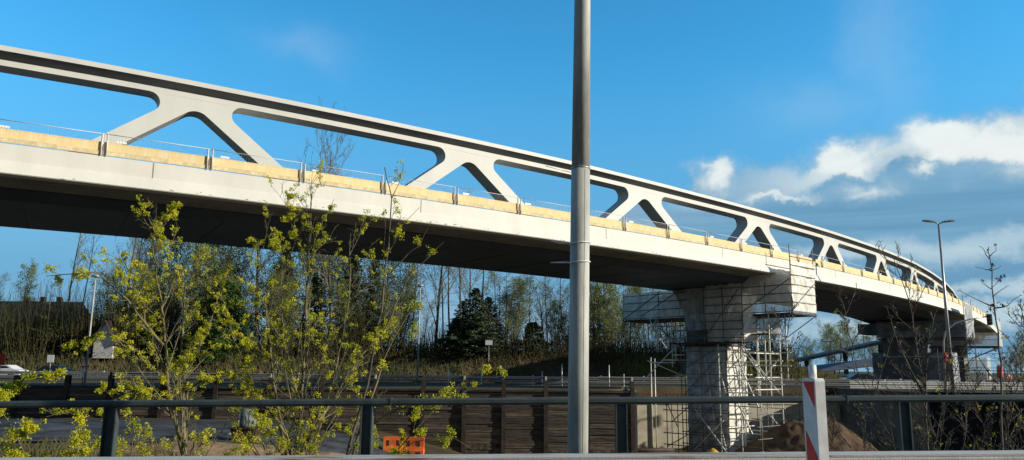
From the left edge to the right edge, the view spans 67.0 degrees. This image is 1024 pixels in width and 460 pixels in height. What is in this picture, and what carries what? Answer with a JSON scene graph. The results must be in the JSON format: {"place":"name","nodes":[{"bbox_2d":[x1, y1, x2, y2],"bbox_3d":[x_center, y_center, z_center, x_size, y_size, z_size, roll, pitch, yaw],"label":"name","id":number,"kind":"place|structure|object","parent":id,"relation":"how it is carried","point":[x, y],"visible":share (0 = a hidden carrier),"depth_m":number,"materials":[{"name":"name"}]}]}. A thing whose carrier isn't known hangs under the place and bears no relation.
{"place":"outdoors","nodes":[
{"label":"outdoors","id":0,"kind":"place"},
{"bbox_2d":[0,418,412,454],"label":"access road","id":1,"kind":"structure","parent":0,"point":[61,428],"depth_m":45.80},
{"bbox_2d":[383,436,403,453],"bbox_3d":[-7.199,13.041,46.920,1.200,1.000,0.576,1,-10,-5],"label":"road barrier","id":2,"kind":"object","parent":1,"relation":"on","point":[388,441],"visible":0.56,"depth_m":46.82,"materials":[{"name":"orange plastic"}]},
{"bbox_2d":[404,437,424,453],"bbox_3d":[-5.941,13.085,46.975,1.200,1.000,0.576,0,-10,3],"label":"road barrier","id":3,"kind":"object","parent":1,"relation":"on","point":[417,447],"visible":0.72,"depth_m":46.86,"materials":[{"name":"orange plastic"}]},
{"bbox_2d":[0,378,849,387],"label":"motorway","id":4,"kind":"structure","parent":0,"point":[492,383],"depth_m":82.62,"materials":[{"name":"asphalt"}]},
{"bbox_2d":[0,349,1023,457],"bbox_3d":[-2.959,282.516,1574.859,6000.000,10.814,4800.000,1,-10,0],"label":"ground","id":5,"kind":"structure","parent":0,"point":[431,449],"depth_m":77.10,"materials":[{"name":"soil"}]},
{"bbox_2d":[1,258,38,307],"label":"bare tree","id":6,"kind":"object","parent":5,"relation":"on","point":[29,279],"visible":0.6,"depth_m":117.64,"materials":[{"name":"grey plant"}]},
{"bbox_2d":[0,297,89,347],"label":"house","id":7,"kind":"structure","parent":5,"relation":"on","point":[39,306],"depth_m":115.83,"materials":[{"name":"brick"}]},
{"bbox_2d":[0,367,124,456],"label":"blossoming shrub","id":8,"kind":"object","parent":5,"relation":"on","point":[27,426],"visible":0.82,"depth_m":8.16,"materials":[{"name":"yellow plant"}]},
{"bbox_2d":[64,233,94,340],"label":"bare tree","id":9,"kind":"object","parent":5,"relation":"on","point":[77,264],"visible":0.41,"depth_m":100.00,"materials":[{"name":"brown plant"}]},
{"bbox_2d":[92,316,124,357],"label":"house","id":10,"kind":"structure","parent":5,"relation":"on","point":[100,347],"depth_m":95.17,"materials":[{"name":"white tile"}]},
{"bbox_2d":[85,265,131,328],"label":"bare tree","id":11,"kind":"object","parent":5,"relation":"on","point":[106,292],"visible":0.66,"depth_m":98.53,"materials":[{"name":"green plant"}]},
{"bbox_2d":[88,261,133,330],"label":"bare tree","id":12,"kind":"object","parent":5,"relation":"on","point":[116,302],"visible":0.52,"depth_m":98.73,"materials":[{"name":"green plant"}]},
{"bbox_2d":[0,433,261,457],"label":"undergrowth","id":13,"kind":"object","parent":5,"relation":"on","point":[41,449],"visible":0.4,"depth_m":33.34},
{"bbox_2d":[111,274,156,352],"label":"bare tree","id":14,"kind":"object","parent":5,"relation":"on","point":[143,280],"visible":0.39,"depth_m":97.31,"materials":[{"name":"green plant"}]},
{"bbox_2d":[109,238,162,346],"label":"bare tree","id":15,"kind":"object","parent":5,"relation":"on","point":[138,258],"visible":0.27,"depth_m":99.91,"materials":[{"name":"green plant"}]},
{"bbox_2d":[39,194,254,455],"bbox_3d":[-4.419,2.277,9.302,2.493,5.623,1.934,1,-10,0],"label":"blossoming tree","id":16,"kind":"object","parent":5,"relation":"on","point":[182,436],"visible":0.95,"depth_m":9.55,"materials":[{"name":"green plant"}]},
{"bbox_2d":[135,238,209,305],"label":"bare tree","id":17,"kind":"object","parent":5,"relation":"on","point":[172,249],"visible":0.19,"depth_m":108.95,"materials":[{"name":"green plant"}]},
{"bbox_2d":[153,273,198,354],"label":"bare tree","id":18,"kind":"object","parent":5,"relation":"on","point":[175,310],"visible":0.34,"depth_m":100.13,"materials":[{"name":"green plant"}]},
{"bbox_2d":[88,414,270,456],"bbox_3d":[-3.865,3.343,8.781,2.017,2.457,0.898,4,-11,-17],"label":"shrub","id":19,"kind":"object","parent":5,"relation":"on","point":[244,446],"visible":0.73,"depth_m":8.96,"materials":[{"name":"green plant"}]},
{"bbox_2d":[154,242,223,351],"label":"bare tree","id":20,"kind":"object","parent":5,"relation":"on","point":[208,260],"visible":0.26,"depth_m":99.56,"materials":[{"name":"green plant"}]},
{"bbox_2d":[171,248,247,341],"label":"bare tree","id":21,"kind":"object","parent":5,"relation":"on","point":[195,298],"visible":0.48,"depth_m":97.42,"materials":[{"name":"green plant"}]},
{"bbox_2d":[192,319,231,366],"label":"tree","id":22,"kind":"object","parent":5,"relation":"on","point":[207,360],"visible":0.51,"depth_m":94.44,"materials":[{"name":"green plant"}]},
{"bbox_2d":[81,440,351,455],"bbox_3d":[-13.606,10.079,34.747,18.000,1.184,5.198,1,-10,0],"label":"soil heap","id":23,"kind":"object","parent":5,"relation":"on","point":[218,448],"visible":0.39,"depth_m":34.00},
{"bbox_2d":[198,245,255,284],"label":"bare tree","id":24,"kind":"object","parent":5,"relation":"on","point":[231,251],"visible":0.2,"depth_m":105.39,"materials":[{"name":"grey plant"}]},
{"bbox_2d":[199,279,257,360],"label":"conifer","id":25,"kind":"object","parent":5,"relation":"on","point":[231,290],"visible":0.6,"depth_m":95.99,"materials":[{"name":"green plant"}]},
{"bbox_2d":[231,280,271,352],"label":"bare tree","id":26,"kind":"object","parent":5,"relation":"on","point":[245,293],"visible":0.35,"depth_m":99.44,"materials":[{"name":"green plant"}]},
{"bbox_2d":[227,246,281,334],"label":"bare tree","id":27,"kind":"object","parent":5,"relation":"on","point":[256,279],"visible":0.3,"depth_m":105.64,"materials":[{"name":"grey plant"}]},
{"bbox_2d":[255,251,304,349],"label":"conifer","id":28,"kind":"object","parent":5,"relation":"on","point":[283,300],"visible":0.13,"depth_m":103.46,"materials":[{"name":"green plant"}]},
{"bbox_2d":[257,262,305,355],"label":"bare tree","id":29,"kind":"object","parent":5,"relation":"on","point":[285,296],"visible":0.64,"depth_m":96.87,"materials":[{"name":"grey plant"}]},
{"bbox_2d":[254,258,312,349],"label":"bare tree","id":30,"kind":"object","parent":5,"relation":"on","point":[298,264],"visible":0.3,"depth_m":102.64,"materials":[{"name":"grey plant"}]},
{"bbox_2d":[0,370,597,384],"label":"guardrail","id":31,"kind":"object","parent":5,"relation":"on","point":[442,379],"visible":0.54,"depth_m":79.06,"materials":[{"name":"metal"}]},
{"bbox_2d":[209,160,397,455],"bbox_3d":[-2.667,2.530,10.035,2.323,7.071,2.075,1,-10,0],"label":"blossoming tree","id":32,"kind":"object","parent":5,"relation":"on","point":[299,426],"visible":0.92,"depth_m":10.03,"materials":[{"name":"green plant"}]},
{"bbox_2d":[291,275,328,356],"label":"conifer","id":33,"kind":"object","parent":5,"relation":"on","point":[314,280],"visible":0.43,"depth_m":102.44,"materials":[{"name":"green plant"}]},
{"bbox_2d":[284,172,349,352],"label":"bare tree","id":34,"kind":"object","parent":5,"relation":"on","point":[323,277],"visible":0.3,"depth_m":102.67,"materials":[{"name":"grey plant"}]},
{"bbox_2d":[0,375,635,453],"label":"retaining wall","id":35,"kind":"structure","parent":5,"relation":"on","point":[551,423],"depth_m":56.19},
{"bbox_2d":[110,372,632,384],"bbox_3d":[-10.265,11.115,56.544,38.296,1.050,0.170,1,-10,0],"label":"guard fence","id":36,"kind":"object","parent":35,"relation":"on","point":[464,377],"visible":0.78,"depth_m":56.60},
{"bbox_2d":[298,96,355,357],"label":"bare tree","id":37,"kind":"object","parent":5,"relation":"on","point":[326,172],"visible":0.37,"depth_m":102.28,"materials":[{"name":"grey plant"}]},
{"bbox_2d":[314,275,352,345],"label":"bare tree","id":38,"kind":"object","parent":5,"relation":"on","point":[343,290],"visible":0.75,"depth_m":98.25,"materials":[{"name":"grey plant"}]},
{"bbox_2d":[316,257,383,348],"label":"conifer","id":39,"kind":"object","parent":5,"relation":"on","point":[354,261],"visible":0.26,"depth_m":102.67,"materials":[{"name":"green plant"}]},
{"bbox_2d":[336,293,367,350],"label":"bare tree","id":40,"kind":"object","parent":5,"relation":"on","point":[353,321],"visible":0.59,"depth_m":98.85,"materials":[{"name":"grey plant"}]},
{"bbox_2d":[338,256,384,337],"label":"bare tree","id":41,"kind":"object","parent":5,"relation":"on","point":[358,288],"visible":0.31,"depth_m":101.82,"materials":[{"name":"grey plant"}]},
{"bbox_2d":[357,293,382,356],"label":"bare tree","id":42,"kind":"object","parent":5,"relation":"on","point":[368,313],"visible":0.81,"depth_m":98.99,"materials":[{"name":"grey plant"}]},
{"bbox_2d":[346,259,398,347],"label":"conifer","id":43,"kind":"object","parent":5,"relation":"on","point":[369,288],"visible":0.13,"depth_m":105.94,"materials":[{"name":"green plant"}]},
{"bbox_2d":[344,159,437,454],"bbox_3d":[-1.671,2.377,9.720,1.541,6.725,0.808,4,-11,-20],"label":"sapling tree","id":44,"kind":"object","parent":5,"relation":"on","point":[384,254],"visible":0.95,"depth_m":9.94,"materials":[{"name":"green plant"}]},
{"bbox_2d":[356,260,430,356],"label":"bare tree","id":45,"kind":"object","parent":5,"relation":"on","point":[404,275],"visible":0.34,"depth_m":103.51,"materials":[{"name":"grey plant"}]},
{"bbox_2d":[361,264,429,358],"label":"bare tree","id":46,"kind":"object","parent":5,"relation":"on","point":[400,300],"visible":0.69,"depth_m":99.31,"materials":[{"name":"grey plant"}]},
{"bbox_2d":[395,288,427,345],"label":"bare tree","id":47,"kind":"object","parent":5,"relation":"on","point":[413,312],"visible":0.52,"depth_m":101.78,"materials":[{"name":"green plant"}]},
{"bbox_2d":[0,259,838,382],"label":"thicket","id":48,"kind":"object","parent":5,"relation":"on","point":[28,346],"visible":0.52,"depth_m":96.70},
{"bbox_2d":[412,298,441,354],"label":"bare tree","id":49,"kind":"object","parent":5,"relation":"on","point":[426,322],"visible":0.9,"depth_m":98.43,"materials":[{"name":"brown plant"}]},
{"bbox_2d":[352,300,510,454],"bbox_3d":[-1.122,2.827,8.805,2.220,4.136,0.954,1,-10,0],"label":"blossoming tree","id":50,"kind":"object","parent":5,"relation":"on","point":[417,412],"visible":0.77,"depth_m":8.71,"materials":[{"name":"green plant"}]},
{"bbox_2d":[397,202,476,353],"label":"bare tree","id":51,"kind":"object","parent":5,"relation":"on","point":[440,289],"visible":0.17,"depth_m":99.87,"materials":[{"name":"brown plant"}]},
{"bbox_2d":[438,301,485,354],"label":"conifer","id":52,"kind":"object","parent":5,"relation":"on","point":[464,304],"visible":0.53,"depth_m":97.91,"materials":[{"name":"green plant"}]},
{"bbox_2d":[445,269,492,314],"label":"bare tree","id":53,"kind":"object","parent":5,"relation":"on","point":[466,286],"visible":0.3,"depth_m":109.64,"materials":[{"name":"brown plant"}]},
{"bbox_2d":[440,288,499,359],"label":"conifer","id":54,"kind":"object","parent":5,"relation":"on","point":[475,291],"visible":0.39,"depth_m":98.80,"materials":[{"name":"green plant"}]},
{"bbox_2d":[436,313,505,358],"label":"evergreen tree","id":55,"kind":"object","parent":5,"relation":"on","point":[479,323],"visible":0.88,"depth_m":95.80,"materials":[{"name":"green plant"}]},
{"bbox_2d":[472,271,543,350],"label":"bare tree","id":56,"kind":"object","parent":5,"relation":"on","point":[499,300],"visible":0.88,"depth_m":98.84,"materials":[{"name":"green plant"}]},
{"bbox_2d":[0,394,1023,456],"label":"railing","id":57,"kind":"object","parent":5,"relation":"on","point":[112,408],"visible":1,"depth_m":6.41,"materials":[{"name":"metal"}]},
{"bbox_2d":[501,275,543,359],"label":"bare tree","id":58,"kind":"object","parent":5,"relation":"on","point":[524,313],"visible":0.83,"depth_m":98.59,"materials":[{"name":"green plant"}]},
{"bbox_2d":[514,322,556,359],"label":"evergreen tree","id":59,"kind":"object","parent":5,"relation":"on","point":[529,330],"visible":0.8,"depth_m":98.31,"materials":[{"name":"green plant"}]},
{"bbox_2d":[526,282,559,338],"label":"bare tree","id":60,"kind":"object","parent":5,"relation":"on","point":[541,313],"visible":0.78,"depth_m":102.96,"materials":[{"name":"brown plant"}]},
{"bbox_2d":[534,277,569,347],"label":"bare tree","id":61,"kind":"object","parent":5,"relation":"on","point":[551,305],"visible":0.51,"depth_m":105.21,"materials":[{"name":"green plant"}]},
{"bbox_2d":[542,293,568,353],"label":"bare tree","id":62,"kind":"object","parent":5,"relation":"on","point":[559,321],"visible":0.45,"depth_m":101.09,"materials":[{"name":"green plant"}]},
{"bbox_2d":[546,0,590,452],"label":"street lamp","id":63,"kind":"object","parent":5,"relation":"on","point":[578,385],"visible":1,"depth_m":5.72,"materials":[{"name":"metal"}]},
{"bbox_2d":[589,291,622,350],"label":"bare tree","id":64,"kind":"object","parent":5,"relation":"on","point":[606,321],"visible":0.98,"depth_m":97.56,"materials":[{"name":"green plant"}]},
{"bbox_2d":[589,282,622,359],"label":"bare tree","id":65,"kind":"object","parent":5,"relation":"on","point":[590,313],"visible":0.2,"depth_m":101.67,"materials":[{"name":"green plant"}]},
{"bbox_2d":[589,282,623,357],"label":"bare tree","id":66,"kind":"object","parent":5,"relation":"on","point":[611,287],"visible":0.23,"depth_m":98.67,"materials":[{"name":"green plant"}]},
{"bbox_2d":[610,285,650,347],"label":"bare tree","id":67,"kind":"object","parent":5,"relation":"on","point":[630,289],"visible":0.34,"depth_m":100.71,"materials":[{"name":"green plant"}]},
{"bbox_2d":[637,288,684,352],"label":"bare tree","id":68,"kind":"object","parent":5,"relation":"on","point":[673,327],"visible":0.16,"depth_m":99.78,"materials":[{"name":"green plant"}]},
{"bbox_2d":[672,287,748,452],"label":"bridge pier","id":69,"kind":"structure","parent":5,"relation":"on","point":[725,368],"depth_m":67.55,"materials":[{"name":"grey concrete"}]},
{"bbox_2d":[0,45,996,332],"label":"girder bridge","id":70,"kind":"structure","parent":69,"relation":"on","point":[62,191],"depth_m":44.89,"materials":[{"name":"paint"}]},
{"bbox_2d":[0,119,104,155],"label":"edge fence","id":71,"kind":"object","parent":70,"relation":"on","point":[20,137],"visible":1,"depth_m":34.48,"materials":[{"name":"beige wood"}]},
{"bbox_2d":[102,134,209,169],"bbox_3d":[-16.792,-3.690,36.683,4.625,1.056,0.140,7,-12,-31],"label":"edge fence","id":72,"kind":"object","parent":70,"relation":"on","point":[120,150],"visible":1,"depth_m":36.61,"materials":[{"name":"beige wood"}]},
{"bbox_2d":[208,149,302,181],"bbox_3d":[-12.883,-3.226,39.062,4.625,1.056,0.140,7,-12,-32],"label":"edge fence","id":73,"kind":"object","parent":70,"relation":"on","point":[226,164],"visible":1,"depth_m":38.98,"materials":[{"name":"beige wood"}]},
{"bbox_2d":[301,163,383,193],"bbox_3d":[-9.022,-2.748,41.517,4.625,1.056,0.140,7,-12,-33],"label":"edge fence","id":74,"kind":"object","parent":70,"relation":"on","point":[358,184],"visible":0.98,"depth_m":41.52,"materials":[{"name":"beige wood"}]},
{"bbox_2d":[383,175,455,203],"bbox_3d":[-5.211,-2.259,44.046,4.625,1.056,0.140,7,-12,-34],"label":"edge fence","id":75,"kind":"object","parent":70,"relation":"on","point":[425,194],"visible":0.94,"depth_m":44.02,"materials":[{"name":"beige wood"}]},
{"bbox_2d":[455,187,518,213],"bbox_3d":[-1.449,-1.756,46.646,4.625,1.056,0.140,8,-12,-35],"label":"edge fence","id":76,"kind":"object","parent":70,"relation":"on","point":[465,199],"visible":1,"depth_m":46.59,"materials":[{"name":"beige wood"}]},
{"bbox_2d":[519,197,570,221],"bbox_3d":[2.263,-1.243,49.313,4.625,1.056,0.140,8,-13,-36],"label":"edge fence","id":77,"kind":"object","parent":70,"relation":"on","point":[527,209],"visible":0.88,"depth_m":49.12,"materials":[{"name":"yellow wood"}]},
{"bbox_2d":[590,210,623,230],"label":"edge fence","id":78,"kind":"object","parent":70,"relation":"on","point":[599,221],"visible":0.59,"depth_m":52.42,"materials":[{"name":"yellow wood"}]},
{"bbox_2d":[624,216,667,237],"bbox_3d":[9.538,-0.182,54.843,4.625,1.056,0.140,9,-13,-38],"label":"edge fence","id":79,"kind":"object","parent":70,"relation":"on","point":[642,229],"visible":1,"depth_m":54.80,"materials":[{"name":"yellow wood"}]},
{"bbox_2d":[668,224,706,244],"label":"edge fence","id":80,"kind":"object","parent":70,"relation":"on","point":[683,236],"visible":1,"depth_m":57.66,"materials":[{"name":"yellow wood"}]},
{"bbox_2d":[707,232,740,250],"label":"edge fence","id":81,"kind":"object","parent":70,"relation":"on","point":[712,241],"visible":1,"depth_m":60.58,"materials":[{"name":"yellow wood"}]},
{"bbox_2d":[741,239,771,256],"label":"edge fence","id":82,"kind":"object","parent":70,"relation":"on","point":[745,247],"visible":1,"depth_m":63.54,"materials":[{"name":"yellow wood"}]},
{"bbox_2d":[623,244,816,452],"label":"scaffolding","id":83,"kind":"object","parent":5,"relation":"on","point":[721,313],"visible":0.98,"depth_m":66.46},
{"bbox_2d":[637,403,840,448],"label":"concrete wall","id":84,"kind":"structure","parent":5,"relation":"on","point":[792,411],"depth_m":74.44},
{"bbox_2d":[637,393,836,396],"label":"sheet parapet","id":85,"kind":"structure","parent":84,"relation":"on","point":[658,394],"depth_m":75.52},
{"bbox_2d":[598,375,939,386],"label":"guardrail","id":86,"kind":"object","parent":5,"relation":"on","point":[677,381],"visible":0.48,"depth_m":79.27,"materials":[{"name":"metal"}]},
{"bbox_2d":[734,417,888,451],"bbox_3d":[25.814,17.895,65.932,18.000,4.579,10.996,1,-10,0],"label":"soil heap","id":87,"kind":"object","parent":5,"relation":"on","point":[788,436],"visible":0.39,"depth_m":64.15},
{"bbox_2d":[815,321,848,363],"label":"bare tree","id":88,"kind":"object","parent":5,"relation":"on","point":[831,330],"visible":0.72,"depth_m":168.12,"materials":[{"name":"green plant"}]},
{"bbox_2d":[790,340,881,373],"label":"ramp bridge","id":89,"kind":"structure","parent":5,"relation":"on","point":[806,359],"depth_m":146.16,"materials":[{"name":"blue concrete"}]},
{"bbox_2d":[802,358,873,376],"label":"hall","id":90,"kind":"structure","parent":5,"relation":"on","point":[830,367],"depth_m":122.89,"materials":[{"name":"grey concrete"}]},
{"bbox_2d":[816,317,860,373],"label":"bare tree","id":91,"kind":"object","parent":5,"relation":"on","point":[842,343],"visible":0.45,"depth_m":173.04,"materials":[{"name":"grey plant"}]},
{"bbox_2d":[764,283,934,451],"bbox_3d":[4.091,2.860,8.684,2.091,4.599,1.282,5,-11,-25],"label":"sapling tree","id":92,"kind":"object","parent":5,"relation":"on","point":[847,322],"visible":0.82,"depth_m":8.95,"materials":[{"name":"brown plant"}]},
{"bbox_2d":[849,319,877,373],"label":"bare tree","id":93,"kind":"object","parent":5,"relation":"on","point":[870,340],"visible":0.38,"depth_m":187.85,"materials":[{"name":"grey plant"}]},
{"bbox_2d":[836,388,932,450],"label":"concrete wall","id":94,"kind":"structure","parent":5,"relation":"on","point":[849,417],"depth_m":70.41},
{"bbox_2d":[857,324,928,379],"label":"bridge pier","id":95,"kind":"structure","parent":5,"relation":"on","point":[868,329],"depth_m":106.63,"materials":[{"name":"grey concrete"}]},
{"bbox_2d":[872,295,977,381],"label":"scaffolding","id":96,"kind":"object","parent":95,"relation":"on","point":[884,330],"visible":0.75,"depth_m":104.53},
{"bbox_2d":[875,240,981,450],"bbox_3d":[5.011,2.760,9.023,1.276,5.494,1.286,1,-10,0],"label":"sapling tree","id":97,"kind":"object","parent":5,"relation":"on","point":[923,380],"visible":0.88,"depth_m":9.19,"materials":[{"name":"brown plant"}]},
{"bbox_2d":[849,379,1022,391],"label":"guardrail","id":98,"kind":"object","parent":5,"relation":"on","point":[853,386],"visible":0.67,"depth_m":70.59,"materials":[{"name":"metal"}]},
{"bbox_2d":[922,220,955,391],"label":"street lamp","id":99,"kind":"object","parent":5,"relation":"on","point":[945,306],"visible":0.92,"depth_m":67.55,"materials":[{"name":"metal"}]},
{"bbox_2d":[931,348,969,381],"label":"bridge pier","id":100,"kind":"structure","parent":5,"relation":"on","point":[959,353],"depth_m":136.55,"materials":[{"name":"grey concrete"}]},
{"bbox_2d":[928,318,1004,381],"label":"scaffolding","id":101,"kind":"object","parent":5,"relation":"on","point":[985,340],"visible":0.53,"depth_m":134.95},
{"bbox_2d":[942,314,992,391],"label":"traffic signal","id":102,"kind":"object","parent":5,"relation":"on","point":[989,319],"visible":0.91,"depth_m":69.49,"materials":[{"name":"metal"}]},
{"bbox_2d":[929,392,1023,450],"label":"concrete wall","id":103,"kind":"structure","parent":5,"relation":"on","point":[949,424],"depth_m":63.21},
{"bbox_2d":[935,375,1023,450],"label":"sapling tree","id":104,"kind":"object","parent":5,"relation":"on","point":[986,418],"visible":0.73,"depth_m":8.65,"materials":[{"name":"brown plant"}]},
{"bbox_2d":[952,244,1021,449],"bbox_3d":[5.242,2.218,8.338,0.852,4.212,0.318,1,-10,0],"label":"sapling tree","id":105,"kind":"object","parent":5,"relation":"on","point":[992,305],"visible":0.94,"depth_m":8.51,"materials":[{"name":"brown plant"}]},
{"bbox_2d":[959,291,1023,449],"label":"sapling tree","id":106,"kind":"object","parent":5,"relation":"on","point":[1021,346],"visible":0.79,"depth_m":8.77,"materials":[{"name":"green plant"}]},
{"bbox_2d":[0,0,1023,372],"label":"sky","id":107,"kind":"structure","parent":0,"point":[868,121],"materials":[{"name":"blue"}]},
{"bbox_2d":[614,352,942,385],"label":"grass","id":108,"kind":"structure","parent":0,"point":[638,372],"depth_m":94.29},
{"label":"road","id":109,"kind":"structure","parent":0,"visible":0},
{"bbox_2d":[0,450,1023,459],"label":"concrete barrier","id":110,"kind":"object","parent":109,"relation":"on","point":[943,455],"visible":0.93,"depth_m":4.69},
{"bbox_2d":[802,365,828,459],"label":"guide beacon","id":111,"kind":"object","parent":109,"relation":"on","point":[815,418],"visible":1,"depth_m":4.09,"materials":[{"name":"white plastic"}]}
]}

